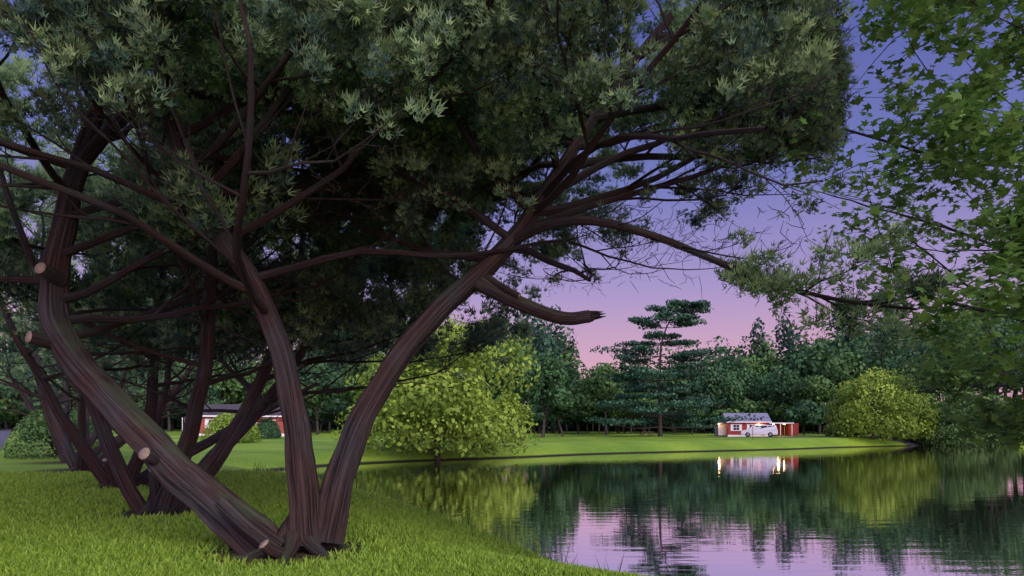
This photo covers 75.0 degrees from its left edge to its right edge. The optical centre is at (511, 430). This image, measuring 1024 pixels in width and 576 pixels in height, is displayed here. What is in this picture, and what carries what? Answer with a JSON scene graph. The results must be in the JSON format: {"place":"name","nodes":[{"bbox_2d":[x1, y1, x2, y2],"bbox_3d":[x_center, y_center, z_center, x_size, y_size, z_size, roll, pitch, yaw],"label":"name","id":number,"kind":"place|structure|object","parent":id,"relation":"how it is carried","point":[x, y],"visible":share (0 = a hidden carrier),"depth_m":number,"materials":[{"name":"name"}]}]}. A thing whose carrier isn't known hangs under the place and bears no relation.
{"place":"outdoors","nodes":[
{"label":"outdoors","id":0,"kind":"place"},
{"bbox_2d":[0,429,13,449],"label":"side road","id":1,"kind":"structure","parent":0,"point":[4,434],"depth_m":79.67,"materials":[{"name":"grey asphalt"}]},
{"bbox_2d":[0,429,1023,571],"bbox_3d":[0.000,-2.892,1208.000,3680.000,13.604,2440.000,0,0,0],"label":"ground","id":2,"kind":"structure","parent":0,"point":[271,452],"depth_m":63.47,"materials":[{"name":"green plant"}]},
{"bbox_2d":[0,397,21,419],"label":"understorey tree","id":3,"kind":"object","parent":2,"relation":"on","point":[6,404],"visible":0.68,"depth_m":132.44,"materials":[{"name":"green plant"}]},
{"bbox_2d":[1,409,30,423],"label":"understorey tree","id":4,"kind":"object","parent":2,"relation":"on","point":[14,417],"visible":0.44,"depth_m":133.31,"materials":[{"name":"green plant"}]},
{"bbox_2d":[0,375,53,423],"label":"tree","id":5,"kind":"object","parent":2,"relation":"on","point":[16,395],"visible":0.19,"depth_m":134.98,"materials":[{"name":"green plant"}]},
{"bbox_2d":[16,400,41,413],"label":"understorey tree","id":6,"kind":"object","parent":2,"relation":"on","point":[34,404],"visible":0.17,"depth_m":131.43,"materials":[{"name":"green plant"}]},
{"bbox_2d":[3,405,99,459],"bbox_3d":[-24.271,0.108,35.987,5.160,2.952,5.041,0,0,0],"label":"round shrub","id":7,"kind":"object","parent":2,"relation":"on","point":[36,427],"visible":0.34,"depth_m":34.78,"materials":[{"name":"green plant"}]},
{"bbox_2d":[0,364,160,415],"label":"cedar tree","id":8,"kind":"object","parent":2,"relation":"on","point":[134,391],"visible":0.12,"depth_m":51.87,"materials":[{"name":"green plant"}]},
{"bbox_2d":[0,302,181,427],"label":"cedar tree","id":9,"kind":"object","parent":2,"relation":"on","point":[56,388],"visible":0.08,"depth_m":44.92,"materials":[{"name":"green plant"}]},
{"bbox_2d":[0,313,212,455],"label":"cedar tree","id":10,"kind":"object","parent":2,"relation":"on","point":[24,397],"visible":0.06,"depth_m":36.67,"materials":[{"name":"green plant"}]},
{"bbox_2d":[0,150,228,471],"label":"cedar tree","id":11,"kind":"object","parent":2,"relation":"on","point":[74,461],"visible":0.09,"depth_m":24.11,"materials":[{"name":"green plant"}]},
{"bbox_2d":[0,263,231,462],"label":"cedar tree","id":12,"kind":"object","parent":2,"relation":"on","point":[97,450],"visible":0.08,"depth_m":30.45,"materials":[{"name":"green plant"}]},
{"bbox_2d":[159,419,180,428],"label":"hedge tree","id":13,"kind":"object","parent":2,"relation":"on","point":[166,424],"visible":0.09,"depth_m":172.62,"materials":[{"name":"green plant"}]},
{"bbox_2d":[163,401,185,424],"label":"understorey tree","id":14,"kind":"object","parent":2,"relation":"on","point":[175,416],"visible":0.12,"depth_m":128.30,"materials":[{"name":"green plant"}]},
{"bbox_2d":[158,360,192,431],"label":"tree","id":15,"kind":"object","parent":2,"relation":"on","point":[169,421],"visible":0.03,"depth_m":119.76,"materials":[{"name":"green plant"}]},
{"bbox_2d":[182,384,223,410],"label":"tree","id":16,"kind":"object","parent":2,"relation":"on","point":[211,389],"visible":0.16,"depth_m":111.04,"materials":[{"name":"green plant"}]},
{"bbox_2d":[200,413,261,442],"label":"round shrub","id":17,"kind":"object","parent":2,"relation":"on","point":[220,422],"visible":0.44,"depth_m":65.02,"materials":[{"name":"green plant"}]},
{"bbox_2d":[182,404,283,435],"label":"brick house","id":18,"kind":"structure","parent":2,"relation":"on","point":[207,417],"depth_m":95.47,"materials":[{"name":"red brick"}]},
{"bbox_2d":[213,363,255,403],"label":"tree","id":19,"kind":"object","parent":2,"relation":"on","point":[234,388],"visible":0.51,"depth_m":139.99,"materials":[{"name":"green plant"}]},
{"bbox_2d":[0,72,480,488],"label":"cedar tree","id":20,"kind":"object","parent":2,"relation":"on","point":[131,294],"visible":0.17,"depth_m":16.52,"materials":[{"name":"green plant"}]},
{"bbox_2d":[256,418,281,438],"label":"round shrub","id":21,"kind":"object","parent":2,"relation":"on","point":[269,430],"visible":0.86,"depth_m":79.11,"materials":[{"name":"green plant"}]},
{"bbox_2d":[0,0,547,516],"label":"cedar tree","id":22,"kind":"object","parent":2,"relation":"on","point":[362,332],"visible":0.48,"depth_m":11.59,"materials":[{"name":"green plant"}]},
{"bbox_2d":[259,373,320,408],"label":"tree","id":23,"kind":"object","parent":2,"relation":"on","point":[313,400],"visible":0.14,"depth_m":103.22,"materials":[{"name":"green plant"}]},
{"bbox_2d":[297,363,334,431],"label":"tree","id":24,"kind":"object","parent":2,"relation":"on","point":[314,424],"visible":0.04,"depth_m":140.66,"materials":[{"name":"green plant"}]},
{"bbox_2d":[299,363,345,434],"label":"tree","id":25,"kind":"object","parent":2,"relation":"on","point":[309,381],"visible":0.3,"depth_m":108.78,"materials":[{"name":"green plant"}]},
{"bbox_2d":[307,401,343,432],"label":"understorey tree","id":26,"kind":"object","parent":2,"relation":"on","point":[311,412],"visible":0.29,"depth_m":127.50,"materials":[{"name":"green plant"}]},
{"bbox_2d":[309,333,342,430],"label":"conifer tree","id":27,"kind":"object","parent":2,"relation":"on","point":[324,426],"visible":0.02,"depth_m":150.59,"materials":[{"name":"green plant"}]},
{"bbox_2d":[0,469,661,575],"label":"lawn","id":28,"kind":"structure","parent":2,"relation":"on","point":[41,534],"depth_m":9.06,"materials":[{"name":"green plant"}]},
{"bbox_2d":[321,398,351,428],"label":"understorey tree","id":29,"kind":"object","parent":2,"relation":"on","point":[339,402],"visible":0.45,"depth_m":130.44,"materials":[{"name":"green plant"}]},
{"bbox_2d":[332,363,374,408],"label":"tree","id":30,"kind":"object","parent":2,"relation":"on","point":[351,382],"visible":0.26,"depth_m":118.14,"materials":[{"name":"green plant"}]},
{"bbox_2d":[329,314,540,459],"bbox_3d":[-5.510,-3.707,50.420,15.372,12.103,16.377,0,0,0],"label":"sycamore tree","id":31,"kind":"object","parent":2,"relation":"on","point":[434,412],"visible":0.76,"depth_m":47.47,"materials":[{"name":"green plant"}]},
{"bbox_2d":[252,459,685,575],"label":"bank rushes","id":32,"kind":"object","parent":2,"relation":"on","point":[353,486],"visible":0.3,"depth_m":14.06,"materials":[{"name":"green plant"}]},
{"bbox_2d":[0,0,964,562],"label":"cedar tree","id":33,"kind":"object","parent":2,"relation":"on","point":[416,108],"visible":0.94,"depth_m":7.75,"materials":[{"name":"green plant"}]},
{"bbox_2d":[474,356,506,431],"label":"tree","id":34,"kind":"object","parent":2,"relation":"on","point":[484,374],"visible":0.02,"depth_m":98.02,"materials":[{"name":"green plant"}]},
{"bbox_2d":[492,391,534,443],"bbox_3d":[-0.860,-0.892,57.881,5.830,5.017,5.777,0,0,0],"label":"sycamore tree","id":35,"kind":"object","parent":2,"relation":"on","point":[516,404],"visible":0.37,"depth_m":56.99,"materials":[{"name":"green plant"}]},
{"bbox_2d":[485,340,544,434],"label":"tree","id":36,"kind":"object","parent":2,"relation":"on","point":[524,395],"visible":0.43,"depth_m":86.73,"materials":[{"name":"green plant"}]},
{"bbox_2d":[510,298,556,431],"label":"conifer tree","id":37,"kind":"object","parent":2,"relation":"on","point":[533,320],"visible":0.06,"depth_m":150.20,"materials":[{"name":"green plant"}]},
{"bbox_2d":[526,406,549,432],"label":"understorey tree","id":38,"kind":"object","parent":2,"relation":"on","point":[536,420],"visible":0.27,"depth_m":133.19,"materials":[{"name":"green plant"}]},
{"bbox_2d":[520,348,571,437],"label":"tree","id":39,"kind":"object","parent":2,"relation":"on","point":[557,394],"visible":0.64,"depth_m":94.32,"materials":[{"name":"green plant"}]},
{"bbox_2d":[531,305,573,432],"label":"conifer tree","id":40,"kind":"object","parent":2,"relation":"on","point":[543,344],"visible":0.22,"depth_m":142.44,"materials":[{"name":"green plant"}]},
{"bbox_2d":[535,410,581,433],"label":"understorey tree","id":41,"kind":"object","parent":2,"relation":"on","point":[568,419],"visible":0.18,"depth_m":126.07,"materials":[{"name":"green plant"}]},
{"bbox_2d":[539,349,579,431],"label":"tree","id":42,"kind":"object","parent":2,"relation":"on","point":[570,361],"visible":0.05,"depth_m":152.36,"materials":[{"name":"green plant"}]},
{"bbox_2d":[545,326,578,431],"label":"tree","id":43,"kind":"object","parent":2,"relation":"on","point":[565,347],"visible":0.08,"depth_m":168.97,"materials":[{"name":"green plant"}]},
{"bbox_2d":[538,322,586,431],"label":"tree","id":44,"kind":"object","parent":2,"relation":"on","point":[571,350],"visible":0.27,"depth_m":164.69,"materials":[{"name":"green plant"}]},
{"bbox_2d":[546,379,584,436],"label":"tree","id":45,"kind":"object","parent":2,"relation":"on","point":[575,403],"visible":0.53,"depth_m":103.13,"materials":[{"name":"green plant"}]},
{"bbox_2d":[558,360,580,432],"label":"tree","id":46,"kind":"object","parent":2,"relation":"on","point":[568,369],"visible":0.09,"depth_m":143.16,"materials":[{"name":"green plant"}]},
{"bbox_2d":[569,412,600,429],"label":"understorey tree","id":47,"kind":"object","parent":2,"relation":"on","point":[583,422],"visible":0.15,"depth_m":134.04,"materials":[{"name":"green plant"}]},
{"bbox_2d":[568,422,602,430],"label":"hedge tree","id":48,"kind":"object","parent":2,"relation":"on","point":[595,427],"visible":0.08,"depth_m":174.24,"materials":[{"name":"green plant"}]},
{"bbox_2d":[569,395,602,433],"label":"tree","id":49,"kind":"object","parent":2,"relation":"on","point":[588,407],"visible":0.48,"depth_m":126.09,"materials":[{"name":"green plant"}]},
{"bbox_2d":[575,395,622,432],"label":"understorey tree","id":50,"kind":"object","parent":2,"relation":"on","point":[597,413],"visible":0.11,"depth_m":132.33,"materials":[{"name":"green plant"}]},
{"bbox_2d":[578,362,639,434],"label":"tree","id":51,"kind":"object","parent":2,"relation":"on","point":[595,383],"visible":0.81,"depth_m":116.33,"materials":[{"name":"green plant"}]},
{"bbox_2d":[596,418,637,430],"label":"hedge tree","id":52,"kind":"object","parent":2,"relation":"on","point":[626,429],"visible":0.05,"depth_m":174.27,"materials":[{"name":"green plant"}]},
{"bbox_2d":[601,361,637,431],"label":"tree","id":53,"kind":"object","parent":2,"relation":"on","point":[616,370],"visible":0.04,"depth_m":170.65,"materials":[{"name":"green plant"}]},
{"bbox_2d":[600,413,642,432],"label":"understorey tree","id":54,"kind":"object","parent":2,"relation":"on","point":[634,417],"visible":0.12,"depth_m":134.25,"materials":[{"name":"green plant"}]},
{"bbox_2d":[608,382,650,433],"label":"tree","id":55,"kind":"object","parent":2,"relation":"on","point":[615,414],"visible":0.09,"depth_m":125.54,"materials":[{"name":"green plant"}]},
{"bbox_2d":[618,399,670,433],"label":"understorey tree","id":56,"kind":"object","parent":2,"relation":"on","point":[653,401],"visible":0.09,"depth_m":129.66,"materials":[{"name":"green plant"}]},
{"bbox_2d":[639,418,682,430],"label":"hedge tree","id":57,"kind":"object","parent":2,"relation":"on","point":[652,429],"visible":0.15,"depth_m":173.07,"materials":[{"name":"green plant"}]},
{"bbox_2d":[649,348,685,430],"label":"tree","id":58,"kind":"object","parent":2,"relation":"on","point":[663,368],"visible":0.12,"depth_m":176.40,"materials":[{"name":"green plant"}]},
{"bbox_2d":[655,407,681,433],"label":"understorey tree","id":59,"kind":"object","parent":2,"relation":"on","point":[676,421],"visible":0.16,"depth_m":128.10,"materials":[{"name":"green plant"}]},
{"bbox_2d":[650,369,693,433],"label":"tree","id":60,"kind":"object","parent":2,"relation":"on","point":[682,394],"visible":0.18,"depth_m":135.52,"materials":[{"name":"green plant"}]},
{"bbox_2d":[583,298,767,436],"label":"tree","id":61,"kind":"object","parent":2,"relation":"on","point":[684,312],"visible":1,"depth_m":97.89,"materials":[{"name":"green plant"}]},
{"bbox_2d":[670,343,708,429],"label":"tree","id":62,"kind":"object","parent":2,"relation":"on","point":[687,346],"visible":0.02,"depth_m":172.41,"materials":[{"name":"green plant"}]},
{"bbox_2d":[677,396,710,434],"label":"tree","id":63,"kind":"object","parent":2,"relation":"on","point":[702,412],"visible":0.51,"depth_m":114.09,"materials":[{"name":"green plant"}]},
{"bbox_2d":[680,366,718,432],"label":"tree","id":64,"kind":"object","parent":2,"relation":"on","point":[695,380],"visible":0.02,"depth_m":140.69,"materials":[{"name":"green plant"}]},
{"bbox_2d":[700,402,725,433],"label":"understorey tree","id":65,"kind":"object","parent":2,"relation":"on","point":[712,410],"visible":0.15,"depth_m":132.72,"materials":[{"name":"green plant"}]},
{"bbox_2d":[688,357,739,433],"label":"tree","id":66,"kind":"object","parent":2,"relation":"on","point":[713,365],"visible":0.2,"depth_m":133.79,"materials":[{"name":"green plant"}]},
{"bbox_2d":[686,368,744,433],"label":"tree","id":67,"kind":"object","parent":2,"relation":"on","point":[713,380],"visible":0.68,"depth_m":129.74,"materials":[{"name":"green plant"}]},
{"bbox_2d":[697,336,748,373],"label":"tree","id":68,"kind":"object","parent":2,"relation":"on","point":[732,365],"visible":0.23,"depth_m":147.00,"materials":[{"name":"green plant"}]},
{"bbox_2d":[708,408,744,423],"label":"understorey tree","id":69,"kind":"object","parent":2,"relation":"on","point":[717,411],"visible":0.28,"depth_m":129.29,"materials":[{"name":"green plant"}]},
{"bbox_2d":[710,352,742,427],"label":"conifer tree","id":70,"kind":"object","parent":2,"relation":"on","point":[726,357],"visible":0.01,"depth_m":153.32,"materials":[{"name":"green plant"}]},
{"bbox_2d":[724,366,766,404],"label":"tree","id":71,"kind":"object","parent":2,"relation":"on","point":[751,381],"visible":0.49,"depth_m":135.70,"materials":[{"name":"green plant"}]},
{"bbox_2d":[729,398,770,412],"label":"understorey tree","id":72,"kind":"object","parent":2,"relation":"on","point":[747,406],"visible":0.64,"depth_m":127.73,"materials":[{"name":"green plant"}]},
{"bbox_2d":[735,356,769,400],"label":"tree","id":73,"kind":"object","parent":2,"relation":"on","point":[748,361],"visible":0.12,"depth_m":139.51,"materials":[{"name":"green plant"}]},
{"bbox_2d":[737,317,774,419],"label":"conifer tree","id":74,"kind":"object","parent":2,"relation":"on","point":[761,337],"visible":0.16,"depth_m":150.28,"materials":[{"name":"green plant"}]},
{"bbox_2d":[715,413,798,436],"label":"red house","id":75,"kind":"structure","parent":2,"relation":"on","point":[733,428],"depth_m":103.78,"materials":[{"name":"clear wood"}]},
{"bbox_2d":[733,340,784,372],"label":"tree","id":76,"kind":"object","parent":2,"relation":"on","point":[771,360],"visible":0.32,"depth_m":146.41,"materials":[{"name":"green plant"}]},
{"bbox_2d":[750,330,781,359],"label":"tree","id":77,"kind":"object","parent":2,"relation":"on","point":[772,343],"visible":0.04,"depth_m":171.12,"materials":[{"name":"green plant"}]},
{"bbox_2d":[752,396,793,421],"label":"understorey tree","id":78,"kind":"object","parent":2,"relation":"on","point":[775,411],"visible":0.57,"depth_m":129.59,"materials":[{"name":"green plant"}]},
{"bbox_2d":[752,365,804,422],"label":"tree","id":79,"kind":"object","parent":2,"relation":"on","point":[778,388],"visible":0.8,"depth_m":129.28,"materials":[{"name":"green plant"}]},
{"bbox_2d":[753,341,807,372],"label":"tree","id":80,"kind":"object","parent":2,"relation":"on","point":[784,355],"visible":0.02,"depth_m":156.97,"materials":[{"name":"green plant"}]},
{"bbox_2d":[772,313,808,431],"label":"conifer tree","id":81,"kind":"object","parent":2,"relation":"on","point":[783,336],"visible":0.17,"depth_m":147.60,"materials":[{"name":"green plant"}]},
{"bbox_2d":[773,350,835,432],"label":"tree","id":82,"kind":"object","parent":2,"relation":"on","point":[792,369],"visible":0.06,"depth_m":147.14,"materials":[{"name":"green plant"}]},
{"bbox_2d":[784,399,827,435],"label":"tree","id":83,"kind":"object","parent":2,"relation":"on","point":[811,412],"visible":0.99,"depth_m":109.79,"materials":[{"name":"green plant"}]},
{"bbox_2d":[772,342,856,432],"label":"tree","id":84,"kind":"object","parent":2,"relation":"on","point":[797,368],"visible":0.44,"depth_m":138.37,"materials":[{"name":"green plant"}]},
{"bbox_2d":[790,374,843,433],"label":"tree","id":85,"kind":"object","parent":2,"relation":"on","point":[815,388],"visible":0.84,"depth_m":119.83,"materials":[{"name":"green plant"}]},
{"bbox_2d":[788,328,864,431],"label":"tree","id":86,"kind":"object","parent":2,"relation":"on","point":[825,349],"visible":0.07,"depth_m":151.19,"materials":[{"name":"green plant"}]},
{"bbox_2d":[802,328,871,399],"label":"tree","id":87,"kind":"object","parent":2,"relation":"on","point":[835,368],"visible":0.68,"depth_m":134.32,"materials":[{"name":"green plant"}]},
{"bbox_2d":[806,314,880,398],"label":"tree","id":88,"kind":"object","parent":2,"relation":"on","point":[835,332],"visible":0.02,"depth_m":175.03,"materials":[{"name":"green plant"}]},
{"bbox_2d":[822,395,870,435],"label":"bush","id":89,"kind":"object","parent":2,"relation":"on","point":[830,413],"visible":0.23,"depth_m":98.39,"materials":[{"name":"green plant"}]},
{"bbox_2d":[820,337,877,397],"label":"tree","id":90,"kind":"object","parent":2,"relation":"on","point":[859,344],"visible":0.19,"depth_m":135.11,"materials":[{"name":"green plant"}]},
{"bbox_2d":[832,311,873,398],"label":"conifer tree","id":91,"kind":"object","parent":2,"relation":"on","point":[844,341],"visible":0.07,"depth_m":150.14,"materials":[{"name":"green plant"}]},
{"bbox_2d":[836,332,914,387],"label":"tree","id":92,"kind":"object","parent":2,"relation":"on","point":[868,357],"visible":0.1,"depth_m":141.00,"materials":[{"name":"green plant"}]},
{"bbox_2d":[826,366,930,440],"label":"bush","id":93,"kind":"object","parent":2,"relation":"on","point":[878,421],"visible":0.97,"depth_m":92.02,"materials":[{"name":"green plant"}]},
{"bbox_2d":[860,301,909,399],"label":"conifer tree","id":94,"kind":"object","parent":2,"relation":"on","point":[891,337],"visible":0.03,"depth_m":141.65,"materials":[{"name":"green plant"}]},
{"bbox_2d":[847,328,935,384],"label":"tree","id":95,"kind":"object","parent":2,"relation":"on","point":[877,361],"visible":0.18,"depth_m":134.03,"materials":[{"name":"green plant"}]},
{"bbox_2d":[776,0,1023,452],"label":"tree","id":96,"kind":"object","parent":2,"relation":"on","point":[983,86],"visible":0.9,"depth_m":6.57,"materials":[{"name":"green plant"}]},
{"bbox_2d":[876,391,943,440],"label":"bush","id":97,"kind":"object","parent":2,"relation":"on","point":[926,422],"visible":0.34,"depth_m":95.10,"materials":[{"name":"green plant"}]},
{"bbox_2d":[875,343,972,401],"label":"tree","id":98,"kind":"object","parent":2,"relation":"on","point":[902,363],"visible":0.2,"depth_m":110.58,"materials":[{"name":"green plant"}]},
{"bbox_2d":[908,387,990,445],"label":"bush","id":99,"kind":"object","parent":2,"relation":"on","point":[944,437],"visible":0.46,"depth_m":94.96,"materials":[{"name":"green plant"}]},
{"bbox_2d":[897,313,1023,428],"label":"tree","id":100,"kind":"object","parent":2,"relation":"on","point":[923,346],"visible":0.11,"depth_m":106.89,"materials":[{"name":"green plant"}]},
{"bbox_2d":[940,278,1023,400],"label":"tree","id":101,"kind":"object","parent":2,"relation":"on","point":[996,326],"visible":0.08,"depth_m":106.30,"materials":[{"name":"green plant"}]},
{"bbox_2d":[950,392,1019,445],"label":"willow tree","id":102,"kind":"object","parent":2,"relation":"on","point":[989,435],"visible":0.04,"depth_m":98.76,"materials":[{"name":"green plant"}]},
{"bbox_2d":[973,327,1023,406],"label":"tree","id":103,"kind":"object","parent":2,"relation":"on","point":[1004,387],"visible":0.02,"depth_m":132.83,"materials":[{"name":"green plant"}]},
{"bbox_2d":[0,0,1023,403],"label":"sky","id":104,"kind":"structure","parent":0,"point":[731,318],"materials":[{"name":"purple"}]},
{"bbox_2d":[269,445,1023,575],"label":"pond water","id":105,"kind":"structure","parent":0,"point":[934,510],"depth_m":19.64,"materials":[{"name":"liquid"}]},
{"bbox_2d":[764,436,935,445],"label":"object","id":106,"kind":"structure","parent":0,"point":[909,442],"depth_m":97.51,"materials":[{"name":"plant"}]},
{"bbox_2d":[741,425,777,436],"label":"silver van","id":107,"kind":"object","parent":106,"relation":"on","point":[770,430],"visible":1,"depth_m":98.46,"materials":[{"name":"paint"}]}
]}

